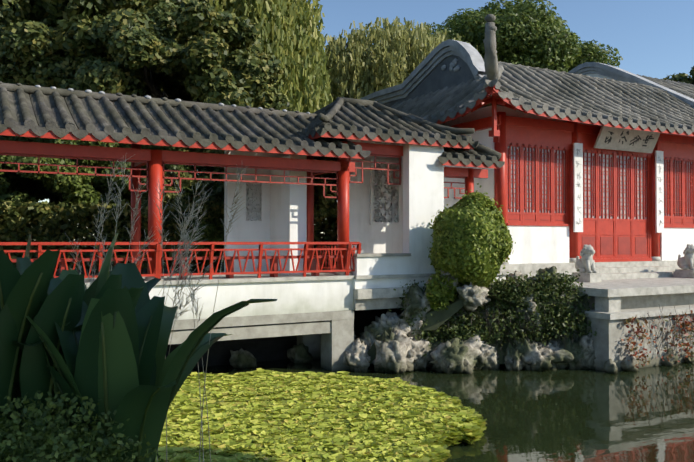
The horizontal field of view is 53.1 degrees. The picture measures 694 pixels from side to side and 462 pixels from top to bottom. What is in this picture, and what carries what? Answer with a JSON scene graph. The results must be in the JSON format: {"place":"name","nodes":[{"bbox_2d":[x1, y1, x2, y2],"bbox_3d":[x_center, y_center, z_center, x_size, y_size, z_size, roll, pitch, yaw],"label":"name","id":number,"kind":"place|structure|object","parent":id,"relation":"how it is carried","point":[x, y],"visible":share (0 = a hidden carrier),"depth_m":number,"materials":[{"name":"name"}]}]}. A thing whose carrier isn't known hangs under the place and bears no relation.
{"place":"outdoors","nodes":[
{"label":"outdoors","id":0,"kind":"place"},
{"bbox_2d":[36,241,327,275],"bbox_3d":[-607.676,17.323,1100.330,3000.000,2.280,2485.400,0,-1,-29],"label":"ground","id":1,"kind":"structure","parent":0,"point":[143,270],"depth_m":18.42,"materials":[{"name":"green plant"}]},
{"bbox_2d":[0,135,34,193],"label":"tree","id":2,"kind":"object","parent":1,"relation":"on","point":[9,173],"visible":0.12,"depth_m":17.50,"materials":[{"name":"green plant"}]},
{"bbox_2d":[3,135,53,199],"bbox_3d":[-9.816,-1.171,19.281,4.984,4.929,5.134,0,-1,-29],"label":"tree","id":3,"kind":"object","parent":1,"relation":"on","point":[37,194],"visible":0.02,"depth_m":18.59,"materials":[{"name":"green plant"}]},
{"bbox_2d":[0,137,147,255],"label":"tree","id":4,"kind":"object","parent":1,"relation":"on","point":[70,186],"depth_m":16.70,"materials":[{"name":"green plant"}]},
{"bbox_2d":[0,390,163,461],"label":"shrub foliage","id":5,"kind":"object","parent":1,"relation":"on","point":[66,442],"visible":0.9,"depth_m":4.18,"materials":[{"name":"green plant"}]},
{"bbox_2d":[32,137,190,265],"bbox_3d":[-7.577,-1.308,21.407,5.770,5.254,5.671,0,-1,-29],"label":"tree","id":6,"kind":"object","parent":1,"relation":"on","point":[39,140],"depth_m":19.84,"materials":[{"name":"green plant"}]},
{"bbox_2d":[48,145,209,254],"bbox_3d":[-5.925,-0.702,18.863,4.182,4.012,4.106,0,-1,-29],"label":"tree","id":7,"kind":"object","parent":1,"relation":"on","point":[95,183],"depth_m":17.62,"materials":[{"name":"green plant"}]},
{"bbox_2d":[0,233,276,461],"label":"broad-leaved plant","id":8,"kind":"object","parent":1,"relation":"on","point":[104,336],"visible":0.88,"depth_m":4.50,"materials":[{"name":"green plant"}]},
{"bbox_2d":[65,155,246,461],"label":"tall reeds","id":9,"kind":"object","parent":1,"relation":"on","point":[184,237],"visible":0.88,"depth_m":5.93,"materials":[{"name":"grey plant"}]},
{"bbox_2d":[0,199,336,272],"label":"hedge","id":10,"kind":"object","parent":1,"relation":"on","point":[47,217],"visible":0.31,"depth_m":16.35,"materials":[{"name":"green plant"}]},
{"bbox_2d":[314,155,336,160],"bbox_3d":[-0.305,-1.449,18.377,3.922,2.214,3.577,0,-1,9],"label":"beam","id":11,"kind":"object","parent":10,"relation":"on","point":[324,157],"visible":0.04,"depth_m":16.76,"materials":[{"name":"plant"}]},
{"bbox_2d":[55,0,295,270],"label":"tree","id":12,"kind":"object","parent":1,"relation":"on","point":[211,54],"depth_m":17.35,"materials":[{"name":"green plant"}]},
{"bbox_2d":[141,165,223,272],"bbox_3d":[-4.017,-0.164,17.565,2.799,2.909,2.956,0,-1,-29],"label":"tree","id":13,"kind":"object","parent":1,"relation":"on","point":[214,204],"depth_m":16.86,"materials":[{"name":"green plant"}]},
{"bbox_2d":[166,145,223,178],"bbox_3d":[-3.272,-1.315,20.297,5.242,5.280,5.187,0,-1,-29],"label":"tree","id":14,"kind":"object","parent":1,"relation":"on","point":[211,168],"depth_m":18.52,"materials":[{"name":"green plant"}]},
{"bbox_2d":[175,220,223,272],"bbox_3d":[-3.464,0.452,17.021,1.460,1.926,1.415,0,-1,-29],"label":"round bush","id":15,"kind":"object","parent":1,"relation":"on","point":[211,234],"depth_m":16.53,"materials":[{"name":"green plant"}]},
{"bbox_2d":[160,0,332,173],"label":"willow","id":16,"kind":"object","parent":1,"relation":"on","point":[292,39],"depth_m":24.70,"materials":[{"name":"green plant"}]},
{"bbox_2d":[0,139,518,370],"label":"corridor building","id":17,"kind":"structure","parent":1,"relation":"on","point":[392,198],"depth_m":14.18,"materials":[{"name":"white paint"}]},
{"bbox_2d":[0,81,504,168],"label":"corridor roofs","id":18,"kind":"structure","parent":17,"relation":"on","point":[37,111],"depth_m":13.60,"materials":[{"name":"grey tile"}]},
{"bbox_2d":[220,173,336,223],"bbox_3d":[-1.457,-0.475,17.411,3.357,3.510,3.621,0,-1,-29],"label":"tree","id":19,"kind":"object","parent":1,"relation":"on","point":[324,208],"visible":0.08,"depth_m":16.25,"materials":[{"name":"green plant"}]},
{"bbox_2d":[323,16,486,106],"bbox_3d":[2.119,-4.590,35.925,11.421,12.280,11.398,0,-1,-29],"label":"willow","id":20,"kind":"object","parent":1,"relation":"on","point":[378,55],"depth_m":32.30,"materials":[{"name":"green plant"}]},
{"bbox_2d":[568,62,693,106],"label":"roof","id":21,"kind":"structure","parent":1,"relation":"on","point":[684,91],"depth_m":25.45,"materials":[{"name":"tile"}]},
{"bbox_2d":[663,66,693,84],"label":"tree","id":22,"kind":"object","parent":1,"relation":"on","point":[681,77],"visible":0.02,"depth_m":44.30,"materials":[{"name":"green plant"}]},
{"bbox_3d":[-9.400,-2.083,21.148,4.199,6.827,2.795,0,-1,-29],"label":"dark tree trunk","id":23,"kind":"object","parent":1,"relation":"on","visible":0},
{"bbox_2d":[0,17,167,88],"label":"dark tree","id":24,"kind":"object","parent":23,"relation":"on","point":[31,56],"visible":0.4,"depth_m":17.90,"materials":[{"name":"green plant"}]},
{"bbox_2d":[38,0,693,240],"label":"sky","id":25,"kind":"structure","parent":0,"point":[653,38],"materials":[{"name":"blue"}]},
{"bbox_2d":[188,359,693,461],"bbox_3d":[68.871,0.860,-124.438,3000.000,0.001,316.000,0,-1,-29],"label":"pond water","id":26,"kind":"structure","parent":0,"point":[645,414],"depth_m":10.68,"materials":[{"name":"green liquid"}]},
{"bbox_2d":[190,266,693,373],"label":"rockery stones","id":27,"kind":"object","parent":26,"relation":"in","point":[387,342],"visible":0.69,"depth_m":14.00,"materials":[{"name":"grey stone"}]},
{"bbox_2d":[425,270,457,310],"bbox_3d":[1.929,1.248,14.244,0.704,0.908,0.664,0,-1,-29],"label":"bush","id":28,"kind":"object","parent":27,"relation":"on","point":[439,294],"visible":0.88,"depth_m":14.06,"materials":[{"name":"green plant"}]},
{"bbox_2d":[427,183,515,286],"bbox_3d":[2.499,0.245,14.365,1.834,2.427,1.717,0,-1,-29],"label":"clipped bush","id":29,"kind":"object","parent":27,"relation":"attached to","point":[475,222],"depth_m":13.85,"materials":[{"name":"green plant"}]},
{"bbox_2d":[389,267,596,355],"bbox_3d":[3.059,1.620,14.260,4.390,1.750,1.125,0,-1,0],"label":"shrub","id":30,"kind":"object","parent":27,"relation":"on","point":[565,281],"visible":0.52,"depth_m":14.17,"materials":[{"name":"green plant"}]},
{"bbox_2d":[448,287,693,360],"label":"rockery vine twigs","id":31,"kind":"object","parent":27,"relation":"on","point":[486,320],"visible":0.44,"depth_m":14.17,"materials":[{"name":"plant"}]},
{"bbox_2d":[560,261,693,370],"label":"stone terrace","id":32,"kind":"structure","parent":26,"relation":"in","point":[618,295],"depth_m":14.46,"materials":[{"name":"stone"}]},
{"bbox_2d":[570,244,601,282],"bbox_3d":[5.635,0.757,16.437,0.380,0.880,0.650,0,-1,-29],"label":"stone lion","id":33,"kind":"object","parent":32,"relation":"on","point":[585,266],"visible":1,"depth_m":16.27},
{"bbox_2d":[621,310,693,367],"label":"creeping vine","id":34,"kind":"object","parent":32,"relation":"attached to","point":[686,323],"visible":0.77,"depth_m":14.25,"materials":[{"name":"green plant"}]},
{"bbox_2d":[673,244,693,277],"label":"stone lion","id":35,"kind":"object","parent":32,"relation":"on","point":[685,263],"visible":1,"depth_m":18.07},
{"bbox_2d":[417,0,622,72],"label":"camphor tree","id":36,"kind":"object","parent":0,"point":[530,33],"depth_m":41.16,"materials":[{"name":"green plant"}]},
{"bbox_2d":[439,95,693,277],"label":"hall building","id":37,"kind":"structure","parent":0,"point":[528,185],"depth_m":18.02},
{"bbox_2d":[360,14,693,135],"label":"hall roof","id":38,"kind":"structure","parent":37,"relation":"on","point":[447,80],"depth_m":18.99,"materials":[{"name":"grey tile"}]},
{"bbox_2d":[573,126,663,232],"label":"signboards","id":39,"kind":"object","parent":37,"relation":"attached to","point":[615,138],"visible":0.94,"depth_m":18.45,"materials":[{"name":"white wood"}]},
{"label":"mat of floating plants","id":40,"kind":"object","parent":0,"visible":0},
{"bbox_2d":[155,368,486,461],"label":"lily pads","id":41,"kind":"object","parent":40,"relation":"on","point":[260,415],"visible":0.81,"depth_m":9.47,"materials":[{"name":"green plant"}]},
{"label":"dark tree trunk","id":42,"kind":"object","parent":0,"visible":0},
{"bbox_2d":[0,0,227,58],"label":"tree","id":43,"kind":"object","parent":42,"relation":"on","point":[77,15],"visible":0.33,"depth_m":18.21,"materials":[{"name":"green plant"}]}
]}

